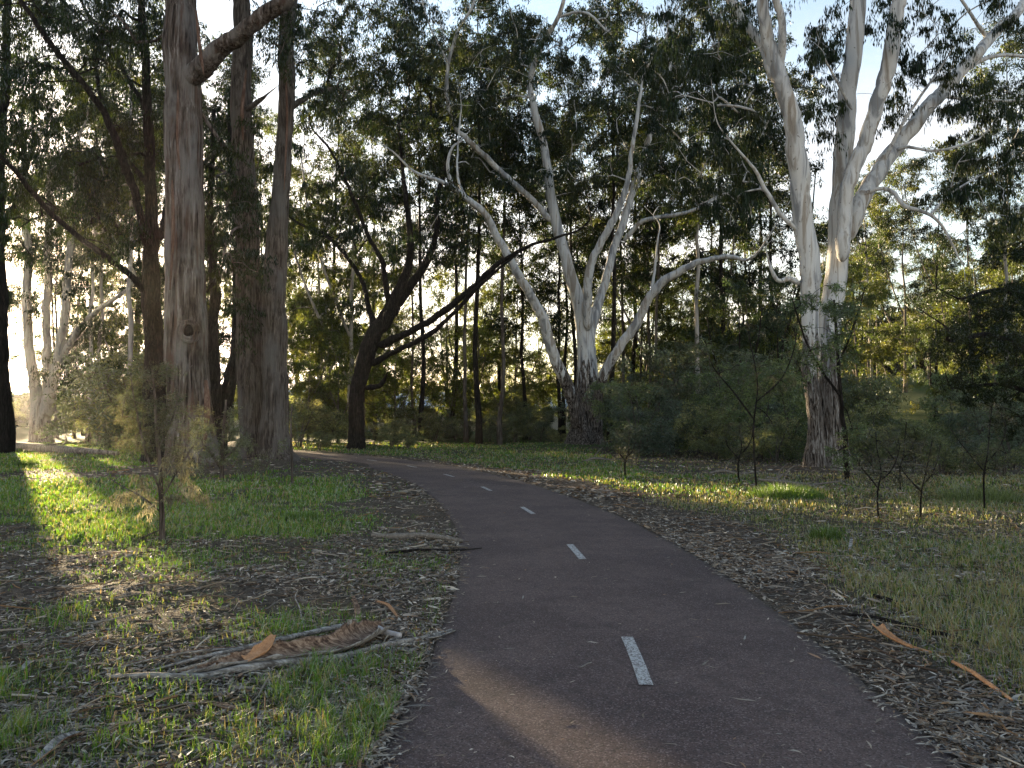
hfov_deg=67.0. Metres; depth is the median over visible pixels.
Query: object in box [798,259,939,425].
tree
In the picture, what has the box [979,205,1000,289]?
gum tree
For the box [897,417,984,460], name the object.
shrub
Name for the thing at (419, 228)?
gum tree
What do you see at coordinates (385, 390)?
tree
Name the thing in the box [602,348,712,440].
shrub
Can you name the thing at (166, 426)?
sapling
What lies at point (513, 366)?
tree
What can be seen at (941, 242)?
gum tree
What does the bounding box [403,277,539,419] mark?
tree
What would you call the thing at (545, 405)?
shrub
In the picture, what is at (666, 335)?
tree
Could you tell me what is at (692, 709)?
path
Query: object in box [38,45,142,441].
gum tree
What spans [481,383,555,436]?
shrub
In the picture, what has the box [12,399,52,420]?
shrub
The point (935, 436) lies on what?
shrub
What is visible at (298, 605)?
stick
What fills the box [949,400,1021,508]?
sapling
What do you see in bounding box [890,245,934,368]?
gum tree
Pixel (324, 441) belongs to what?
shrub
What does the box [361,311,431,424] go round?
tree
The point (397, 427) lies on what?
shrub
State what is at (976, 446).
shrub
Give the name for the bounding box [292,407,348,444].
shrub
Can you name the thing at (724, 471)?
branch
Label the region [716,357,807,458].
shrub
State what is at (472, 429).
shrub
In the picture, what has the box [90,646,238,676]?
bark strip
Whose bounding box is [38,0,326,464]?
gum tree
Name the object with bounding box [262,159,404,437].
gum tree
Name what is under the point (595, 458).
branch
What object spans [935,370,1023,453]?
shrub
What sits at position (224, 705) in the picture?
bark strip
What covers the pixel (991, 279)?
gum tree
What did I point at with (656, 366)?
shrub
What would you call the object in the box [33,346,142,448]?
shrub
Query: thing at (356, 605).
bark curl
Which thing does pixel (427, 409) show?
shrub
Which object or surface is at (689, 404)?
shrub
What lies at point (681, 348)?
shrub
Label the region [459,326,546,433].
tree
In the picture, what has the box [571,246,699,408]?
tree
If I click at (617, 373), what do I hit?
tree
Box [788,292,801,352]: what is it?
gum tree
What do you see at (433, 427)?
shrub
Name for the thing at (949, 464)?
shrub
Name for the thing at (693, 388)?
shrub
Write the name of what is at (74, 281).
gum tree
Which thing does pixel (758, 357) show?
shrub
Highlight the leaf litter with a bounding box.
[0,452,1023,767]
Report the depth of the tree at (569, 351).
64.00 m
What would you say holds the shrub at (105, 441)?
on the ground at (246, 593)
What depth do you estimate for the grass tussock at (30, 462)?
25.16 m
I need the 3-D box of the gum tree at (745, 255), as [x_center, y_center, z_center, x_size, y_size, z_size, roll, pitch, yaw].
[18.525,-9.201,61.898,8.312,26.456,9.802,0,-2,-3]
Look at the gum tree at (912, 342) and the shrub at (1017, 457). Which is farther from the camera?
the gum tree at (912, 342)
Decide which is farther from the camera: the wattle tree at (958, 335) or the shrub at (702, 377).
the shrub at (702, 377)
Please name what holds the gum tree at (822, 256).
on the ground at (246, 593)
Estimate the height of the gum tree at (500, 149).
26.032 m
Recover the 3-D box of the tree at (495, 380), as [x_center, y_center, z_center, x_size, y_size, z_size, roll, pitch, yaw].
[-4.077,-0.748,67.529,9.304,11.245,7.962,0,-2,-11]
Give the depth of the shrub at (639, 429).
32.23 m
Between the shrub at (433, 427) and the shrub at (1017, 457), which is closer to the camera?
the shrub at (1017, 457)
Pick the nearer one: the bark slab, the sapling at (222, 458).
the bark slab
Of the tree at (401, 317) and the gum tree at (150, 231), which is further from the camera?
the tree at (401, 317)
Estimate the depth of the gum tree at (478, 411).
44.96 m
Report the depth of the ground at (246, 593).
8.54 m
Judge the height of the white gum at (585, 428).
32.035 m
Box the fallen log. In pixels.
[15,435,119,454]
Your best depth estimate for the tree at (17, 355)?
69.79 m
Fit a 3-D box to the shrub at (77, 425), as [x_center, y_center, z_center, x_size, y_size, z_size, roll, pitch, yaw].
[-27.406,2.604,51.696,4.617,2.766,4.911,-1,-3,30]
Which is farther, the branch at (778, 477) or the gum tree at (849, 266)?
the gum tree at (849, 266)
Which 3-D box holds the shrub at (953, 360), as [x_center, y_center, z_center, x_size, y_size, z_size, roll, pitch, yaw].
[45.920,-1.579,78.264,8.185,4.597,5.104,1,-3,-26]
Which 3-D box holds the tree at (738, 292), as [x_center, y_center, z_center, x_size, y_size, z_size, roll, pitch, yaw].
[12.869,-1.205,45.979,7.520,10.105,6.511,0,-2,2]
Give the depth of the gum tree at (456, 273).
60.04 m
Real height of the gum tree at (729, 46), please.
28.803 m
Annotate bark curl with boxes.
[241,634,275,661]
[352,595,360,620]
[375,601,397,618]
[872,623,931,652]
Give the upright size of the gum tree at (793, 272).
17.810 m
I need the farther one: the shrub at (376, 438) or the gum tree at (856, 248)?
the gum tree at (856, 248)
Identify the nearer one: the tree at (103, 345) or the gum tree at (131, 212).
the gum tree at (131, 212)
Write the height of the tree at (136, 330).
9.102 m
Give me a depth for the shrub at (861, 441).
24.02 m
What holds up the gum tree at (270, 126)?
on the ground at (246, 593)
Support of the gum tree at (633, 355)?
on the ground at (246, 593)
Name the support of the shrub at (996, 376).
on the ground at (246, 593)
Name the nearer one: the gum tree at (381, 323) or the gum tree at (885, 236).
the gum tree at (381, 323)
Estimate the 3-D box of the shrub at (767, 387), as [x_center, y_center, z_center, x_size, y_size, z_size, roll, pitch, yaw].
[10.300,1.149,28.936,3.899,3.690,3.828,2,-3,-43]
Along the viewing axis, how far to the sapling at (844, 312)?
19.29 m
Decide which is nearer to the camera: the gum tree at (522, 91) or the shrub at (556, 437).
the shrub at (556, 437)
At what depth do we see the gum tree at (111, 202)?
48.28 m
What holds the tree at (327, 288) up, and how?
on the ground at (246, 593)
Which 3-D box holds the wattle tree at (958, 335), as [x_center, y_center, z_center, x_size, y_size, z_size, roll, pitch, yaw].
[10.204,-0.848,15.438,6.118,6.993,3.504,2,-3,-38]
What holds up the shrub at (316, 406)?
on the ground at (246, 593)
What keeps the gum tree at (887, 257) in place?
on the ground at (246, 593)
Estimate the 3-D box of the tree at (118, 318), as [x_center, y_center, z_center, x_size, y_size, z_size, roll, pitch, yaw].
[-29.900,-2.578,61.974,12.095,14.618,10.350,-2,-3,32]
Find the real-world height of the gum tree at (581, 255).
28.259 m
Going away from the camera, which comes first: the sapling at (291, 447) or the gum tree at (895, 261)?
the sapling at (291, 447)
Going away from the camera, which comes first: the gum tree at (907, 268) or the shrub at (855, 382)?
the shrub at (855, 382)
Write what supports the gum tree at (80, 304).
on the ground at (246, 593)
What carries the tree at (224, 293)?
on the ground at (246, 593)
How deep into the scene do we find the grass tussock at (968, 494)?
14.78 m
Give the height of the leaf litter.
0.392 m
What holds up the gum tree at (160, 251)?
on the ground at (246, 593)
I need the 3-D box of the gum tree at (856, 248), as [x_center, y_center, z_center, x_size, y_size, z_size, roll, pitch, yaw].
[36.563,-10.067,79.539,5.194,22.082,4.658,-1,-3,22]
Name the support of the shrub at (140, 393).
on the ground at (246, 593)
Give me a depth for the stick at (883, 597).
6.61 m
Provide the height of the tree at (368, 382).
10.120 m
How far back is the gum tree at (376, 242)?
66.39 m
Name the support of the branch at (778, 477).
on the ground at (246, 593)
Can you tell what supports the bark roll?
on the ground at (246, 593)
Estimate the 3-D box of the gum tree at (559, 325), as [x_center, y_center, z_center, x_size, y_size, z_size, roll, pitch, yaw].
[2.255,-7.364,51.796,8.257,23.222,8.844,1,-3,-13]
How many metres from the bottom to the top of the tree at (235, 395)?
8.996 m
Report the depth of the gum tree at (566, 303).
60.01 m
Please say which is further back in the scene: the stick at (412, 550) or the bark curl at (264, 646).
the stick at (412, 550)
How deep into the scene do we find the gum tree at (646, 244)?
55.51 m
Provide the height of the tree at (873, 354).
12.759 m
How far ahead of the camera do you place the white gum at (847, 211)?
23.22 m
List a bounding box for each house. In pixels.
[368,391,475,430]
[533,395,569,429]
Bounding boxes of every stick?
[295,590,301,619]
[385,548,481,554]
[776,564,815,578]
[873,594,908,610]
[951,660,1012,700]
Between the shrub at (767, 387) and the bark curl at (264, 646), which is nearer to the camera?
the bark curl at (264, 646)
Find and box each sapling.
[103,359,221,541]
[181,400,273,478]
[277,404,312,483]
[610,429,640,474]
[708,287,808,486]
[718,421,759,480]
[771,261,876,478]
[845,425,914,519]
[879,422,921,489]
[893,438,951,517]
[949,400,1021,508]
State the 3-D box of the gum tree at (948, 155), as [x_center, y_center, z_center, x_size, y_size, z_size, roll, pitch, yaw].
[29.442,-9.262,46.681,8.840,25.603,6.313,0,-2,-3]
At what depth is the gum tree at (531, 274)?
54.90 m
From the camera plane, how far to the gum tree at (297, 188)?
67.88 m
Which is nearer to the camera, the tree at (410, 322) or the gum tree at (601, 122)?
the gum tree at (601, 122)
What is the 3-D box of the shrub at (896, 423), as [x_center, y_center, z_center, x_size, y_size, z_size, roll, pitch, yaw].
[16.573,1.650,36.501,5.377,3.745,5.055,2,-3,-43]
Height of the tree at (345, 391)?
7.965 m
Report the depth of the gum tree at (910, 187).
75.39 m
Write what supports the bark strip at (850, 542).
on the ground at (246, 593)
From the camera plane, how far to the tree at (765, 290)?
47.04 m
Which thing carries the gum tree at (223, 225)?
on the ground at (246, 593)
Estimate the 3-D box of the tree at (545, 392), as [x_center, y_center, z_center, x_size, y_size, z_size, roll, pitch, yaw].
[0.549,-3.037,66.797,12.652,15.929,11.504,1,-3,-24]
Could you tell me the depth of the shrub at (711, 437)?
30.46 m
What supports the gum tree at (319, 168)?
on the ground at (246, 593)
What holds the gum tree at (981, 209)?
on the ground at (246, 593)
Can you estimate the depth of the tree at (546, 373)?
65.53 m
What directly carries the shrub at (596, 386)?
on the ground at (246, 593)
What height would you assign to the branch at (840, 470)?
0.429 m
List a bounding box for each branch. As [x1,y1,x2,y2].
[106,629,452,679]
[357,622,401,638]
[371,532,462,541]
[584,447,614,460]
[709,458,760,474]
[758,465,841,485]
[766,463,798,478]
[832,460,898,473]
[841,612,978,644]
[885,455,933,467]
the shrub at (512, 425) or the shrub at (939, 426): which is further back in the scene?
the shrub at (512, 425)
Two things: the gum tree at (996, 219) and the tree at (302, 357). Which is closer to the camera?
the tree at (302, 357)
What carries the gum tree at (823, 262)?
on the ground at (246, 593)
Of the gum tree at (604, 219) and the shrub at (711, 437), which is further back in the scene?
the gum tree at (604, 219)
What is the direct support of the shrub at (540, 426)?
on the ground at (246, 593)
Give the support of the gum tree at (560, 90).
on the ground at (246, 593)
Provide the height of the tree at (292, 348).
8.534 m
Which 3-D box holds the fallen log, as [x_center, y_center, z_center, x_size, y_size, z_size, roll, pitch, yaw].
[-21.758,2.884,37.521,16.016,0.797,3.606,-2,-3,39]
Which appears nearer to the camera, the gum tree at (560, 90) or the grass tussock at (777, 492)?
the grass tussock at (777, 492)
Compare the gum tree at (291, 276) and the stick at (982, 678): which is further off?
the gum tree at (291, 276)
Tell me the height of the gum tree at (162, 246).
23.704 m
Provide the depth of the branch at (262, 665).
4.80 m
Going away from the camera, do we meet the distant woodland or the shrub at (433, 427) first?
the shrub at (433, 427)
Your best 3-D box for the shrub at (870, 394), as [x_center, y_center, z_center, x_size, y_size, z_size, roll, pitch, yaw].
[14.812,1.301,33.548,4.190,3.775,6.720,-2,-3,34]
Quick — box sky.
[0,0,1023,394]
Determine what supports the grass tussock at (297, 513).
on the ground at (246, 593)
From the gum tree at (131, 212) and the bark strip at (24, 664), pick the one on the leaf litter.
the bark strip at (24, 664)
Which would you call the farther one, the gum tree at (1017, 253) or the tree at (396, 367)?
the tree at (396, 367)
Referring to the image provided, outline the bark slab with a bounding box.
[168,619,392,672]
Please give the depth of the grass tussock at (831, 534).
9.94 m
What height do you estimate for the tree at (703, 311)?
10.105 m
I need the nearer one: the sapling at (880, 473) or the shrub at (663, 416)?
the sapling at (880, 473)
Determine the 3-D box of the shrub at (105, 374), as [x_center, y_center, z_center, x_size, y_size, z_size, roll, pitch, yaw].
[-18.617,0.541,36.665,10.304,5.788,6.425,-1,-3,15]
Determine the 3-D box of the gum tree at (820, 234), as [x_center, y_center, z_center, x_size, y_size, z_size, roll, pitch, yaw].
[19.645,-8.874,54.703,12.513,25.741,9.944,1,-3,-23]
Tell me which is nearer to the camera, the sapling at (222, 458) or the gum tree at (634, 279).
the sapling at (222, 458)
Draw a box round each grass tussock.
[14,458,41,466]
[281,507,320,520]
[743,482,824,499]
[806,521,845,540]
[925,482,1023,503]
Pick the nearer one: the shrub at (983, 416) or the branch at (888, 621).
the branch at (888, 621)
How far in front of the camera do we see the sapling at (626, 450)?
20.31 m
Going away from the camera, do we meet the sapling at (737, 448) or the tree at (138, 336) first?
the sapling at (737, 448)
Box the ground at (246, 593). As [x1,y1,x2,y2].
[0,375,1023,767]
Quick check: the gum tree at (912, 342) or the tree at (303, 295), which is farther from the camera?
the gum tree at (912, 342)
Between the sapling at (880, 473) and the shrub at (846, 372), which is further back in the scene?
the shrub at (846, 372)
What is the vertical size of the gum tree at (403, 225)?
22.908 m
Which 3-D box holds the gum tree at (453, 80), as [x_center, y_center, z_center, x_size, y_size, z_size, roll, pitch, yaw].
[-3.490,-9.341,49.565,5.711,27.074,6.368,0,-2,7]
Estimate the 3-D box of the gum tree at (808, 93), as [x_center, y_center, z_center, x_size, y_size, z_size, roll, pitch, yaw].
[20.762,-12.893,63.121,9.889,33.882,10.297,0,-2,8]
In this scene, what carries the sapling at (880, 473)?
on the ground at (246, 593)
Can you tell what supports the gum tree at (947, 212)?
on the ground at (246, 593)
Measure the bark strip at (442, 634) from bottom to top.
0.024 m
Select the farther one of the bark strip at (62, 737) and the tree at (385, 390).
the tree at (385, 390)
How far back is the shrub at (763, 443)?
27.05 m
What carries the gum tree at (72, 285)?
on the ground at (246, 593)
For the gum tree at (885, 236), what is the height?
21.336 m
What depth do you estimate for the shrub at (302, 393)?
52.69 m
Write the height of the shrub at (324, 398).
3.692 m
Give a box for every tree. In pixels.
[0,0,94,453]
[0,0,165,462]
[5,67,160,442]
[5,172,117,437]
[8,286,141,434]
[30,0,206,441]
[30,108,138,435]
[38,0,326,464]
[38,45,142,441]
[38,140,118,438]
[44,18,233,353]
[51,269,143,421]
[59,37,163,440]
[66,327,136,433]
[79,266,164,383]
[99,77,163,363]
[103,121,222,333]
[103,319,143,412]
[124,271,237,406]
[127,325,223,379]
[158,52,316,440]
[202,84,267,456]
[203,115,232,315]
[206,282,295,407]
[213,0,379,460]
[214,88,329,314]
[220,338,238,421]
[257,110,427,441]
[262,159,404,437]
[263,149,345,401]
[272,15,407,428]
[275,0,620,448]
[285,280,399,427]
[287,267,437,419]
[287,306,352,439]
[287,340,339,440]
[288,328,373,428]
[290,326,400,442]
[303,322,406,436]
[326,317,417,432]
[329,98,424,435]
[330,273,435,437]
[330,351,400,439]
[345,32,474,440]
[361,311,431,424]
[368,319,457,433]
[375,134,442,433]
[387,25,507,437]
[395,258,508,433]
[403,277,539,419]
[412,38,503,442]
[413,314,513,431]
[415,0,558,443]
[418,352,481,438]
[435,33,583,434]
[441,308,535,423]
[446,264,573,421]
[452,94,572,439]
[454,5,556,444]
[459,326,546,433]
[480,316,576,413]
[483,108,617,440]
[507,57,625,385]
[518,258,652,418]
[523,102,615,437]
[529,129,620,328]
[537,0,688,443]
[551,1,704,408]
[565,261,694,413]
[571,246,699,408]
[580,79,710,411]
[589,52,664,391]
[593,253,734,406]
[595,320,648,410]
[621,0,777,406]
[624,109,682,410]
[625,299,705,418]
[637,278,754,406]
[650,0,826,373]
[660,92,772,356]
[668,243,801,368]
[672,277,795,411]
[680,308,747,397]
[699,100,787,339]
[705,8,828,295]
[706,85,872,368]
[713,267,800,433]
[781,221,878,370]
[787,261,903,408]
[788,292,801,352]
[796,251,825,280]
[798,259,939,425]
[815,160,910,376]
[819,220,827,284]
[847,238,860,376]
[849,149,954,392]
[850,181,891,376]
[857,229,899,377]
[860,245,895,374]
[871,227,900,372]
[876,145,993,416]
[884,293,954,384]
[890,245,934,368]
[894,263,953,378]
[903,125,1022,352]
[906,264,1023,414]
[908,277,1023,441]
[915,238,1023,406]
[916,196,1023,398]
[925,234,1023,397]
[928,17,1023,398]
[961,27,1023,361]
[969,201,1023,368]
[976,239,1020,347]
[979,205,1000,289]
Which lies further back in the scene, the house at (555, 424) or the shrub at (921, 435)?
the house at (555, 424)
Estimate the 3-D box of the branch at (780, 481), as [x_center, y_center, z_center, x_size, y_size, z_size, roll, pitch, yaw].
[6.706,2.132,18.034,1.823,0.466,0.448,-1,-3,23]
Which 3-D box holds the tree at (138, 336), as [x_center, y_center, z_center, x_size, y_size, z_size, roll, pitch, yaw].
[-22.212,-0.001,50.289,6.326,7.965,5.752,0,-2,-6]
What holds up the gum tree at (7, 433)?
on the ground at (246, 593)
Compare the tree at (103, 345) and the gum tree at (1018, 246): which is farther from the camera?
the gum tree at (1018, 246)
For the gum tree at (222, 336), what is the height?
30.031 m
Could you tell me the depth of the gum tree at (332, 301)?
49.83 m
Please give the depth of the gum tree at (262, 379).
25.84 m
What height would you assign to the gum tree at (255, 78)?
27.444 m
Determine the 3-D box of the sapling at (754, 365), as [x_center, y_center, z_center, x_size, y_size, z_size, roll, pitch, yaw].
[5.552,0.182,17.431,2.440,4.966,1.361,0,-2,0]
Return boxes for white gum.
[359,0,790,444]
[637,0,1023,466]
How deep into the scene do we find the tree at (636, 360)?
65.28 m
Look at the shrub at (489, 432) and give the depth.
49.45 m
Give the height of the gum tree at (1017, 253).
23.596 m
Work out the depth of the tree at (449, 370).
55.34 m
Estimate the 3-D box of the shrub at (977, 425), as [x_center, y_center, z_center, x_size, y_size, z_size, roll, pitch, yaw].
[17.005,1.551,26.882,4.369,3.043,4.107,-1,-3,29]
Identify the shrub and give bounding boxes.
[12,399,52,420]
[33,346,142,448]
[33,352,239,448]
[63,414,110,439]
[82,354,238,449]
[117,369,239,438]
[288,376,328,439]
[289,390,345,441]
[289,394,348,446]
[289,406,308,439]
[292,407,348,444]
[305,431,334,449]
[335,402,378,434]
[364,422,392,444]
[376,417,410,439]
[379,398,447,432]
[379,428,408,446]
[391,407,444,441]
[400,433,422,447]
[410,410,464,441]
[427,408,472,440]
[454,414,485,438]
[459,404,523,441]
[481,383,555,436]
[482,408,544,442]
[503,398,555,439]
[515,381,560,433]
[519,409,562,440]
[545,425,568,442]
[553,370,668,439]
[582,382,707,457]
[586,379,655,451]
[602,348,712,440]
[616,342,754,445]
[622,398,706,452]
[642,339,800,416]
[642,399,736,453]
[652,335,806,450]
[663,403,769,458]
[679,369,762,450]
[712,348,867,451]
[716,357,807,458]
[723,368,807,459]
[731,411,806,462]
[801,398,921,464]
[806,381,901,437]
[841,365,868,390]
[841,374,892,404]
[842,368,909,450]
[849,434,909,466]
[863,418,953,465]
[872,421,947,466]
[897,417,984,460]
[912,369,1009,444]
[916,442,973,473]
[928,388,1023,462]
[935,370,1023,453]
[938,349,996,373]
[946,398,1023,468]
[961,362,1023,450]
[964,439,1023,476]
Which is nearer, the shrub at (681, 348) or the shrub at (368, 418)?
the shrub at (681, 348)
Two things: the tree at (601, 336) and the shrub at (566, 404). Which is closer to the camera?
the shrub at (566, 404)
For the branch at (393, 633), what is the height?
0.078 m
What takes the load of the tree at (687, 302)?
on the ground at (246, 593)
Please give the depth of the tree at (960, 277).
52.20 m
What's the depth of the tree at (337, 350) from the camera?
45.94 m
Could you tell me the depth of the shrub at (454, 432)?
51.73 m
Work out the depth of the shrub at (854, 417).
25.55 m
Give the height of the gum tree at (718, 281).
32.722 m
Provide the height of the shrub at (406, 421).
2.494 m
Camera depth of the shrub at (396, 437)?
40.94 m
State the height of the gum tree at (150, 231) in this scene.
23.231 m
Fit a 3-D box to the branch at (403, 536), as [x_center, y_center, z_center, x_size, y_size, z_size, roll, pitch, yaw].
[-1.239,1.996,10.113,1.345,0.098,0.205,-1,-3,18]
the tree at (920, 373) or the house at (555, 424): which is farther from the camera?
the house at (555, 424)
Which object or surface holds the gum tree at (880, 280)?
on the ground at (246, 593)
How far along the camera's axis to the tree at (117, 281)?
63.84 m
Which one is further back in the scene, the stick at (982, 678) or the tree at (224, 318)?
the tree at (224, 318)
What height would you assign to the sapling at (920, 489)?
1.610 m
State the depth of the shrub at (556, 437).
43.60 m
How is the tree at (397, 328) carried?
on the ground at (246, 593)
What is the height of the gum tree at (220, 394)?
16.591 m
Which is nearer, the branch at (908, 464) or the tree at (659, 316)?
the branch at (908, 464)
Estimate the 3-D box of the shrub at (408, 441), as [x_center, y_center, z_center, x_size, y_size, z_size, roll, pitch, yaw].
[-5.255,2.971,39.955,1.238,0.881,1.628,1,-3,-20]
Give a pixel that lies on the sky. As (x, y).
(217, 14)
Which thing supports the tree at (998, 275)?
on the ground at (246, 593)
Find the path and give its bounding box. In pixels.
[227,438,964,767]
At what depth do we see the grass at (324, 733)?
9.01 m
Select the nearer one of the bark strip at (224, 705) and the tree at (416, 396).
the bark strip at (224, 705)
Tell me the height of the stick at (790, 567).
0.048 m
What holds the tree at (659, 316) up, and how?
on the ground at (246, 593)
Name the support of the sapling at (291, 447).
on the ground at (246, 593)
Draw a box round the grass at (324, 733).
[0,441,1023,767]
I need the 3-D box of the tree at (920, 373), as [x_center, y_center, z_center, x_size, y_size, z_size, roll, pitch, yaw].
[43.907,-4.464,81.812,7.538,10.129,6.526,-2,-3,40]
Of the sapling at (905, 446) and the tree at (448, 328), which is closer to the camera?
the sapling at (905, 446)
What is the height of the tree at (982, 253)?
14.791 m
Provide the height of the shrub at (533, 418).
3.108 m
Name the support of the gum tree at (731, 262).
on the ground at (246, 593)
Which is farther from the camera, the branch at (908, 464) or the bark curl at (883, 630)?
the branch at (908, 464)
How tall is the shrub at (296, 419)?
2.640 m
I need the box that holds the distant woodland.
[12,304,1019,427]
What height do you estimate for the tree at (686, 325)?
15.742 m
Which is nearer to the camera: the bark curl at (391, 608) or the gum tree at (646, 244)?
the bark curl at (391, 608)
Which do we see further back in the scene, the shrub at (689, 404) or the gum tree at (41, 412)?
the gum tree at (41, 412)
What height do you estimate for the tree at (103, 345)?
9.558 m
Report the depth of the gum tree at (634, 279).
54.03 m
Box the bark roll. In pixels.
[151,623,343,670]
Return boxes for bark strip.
[18,660,34,670]
[33,731,86,762]
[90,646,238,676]
[197,698,259,715]
[425,630,455,639]
[848,537,852,549]
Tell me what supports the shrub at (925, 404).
on the ground at (246, 593)

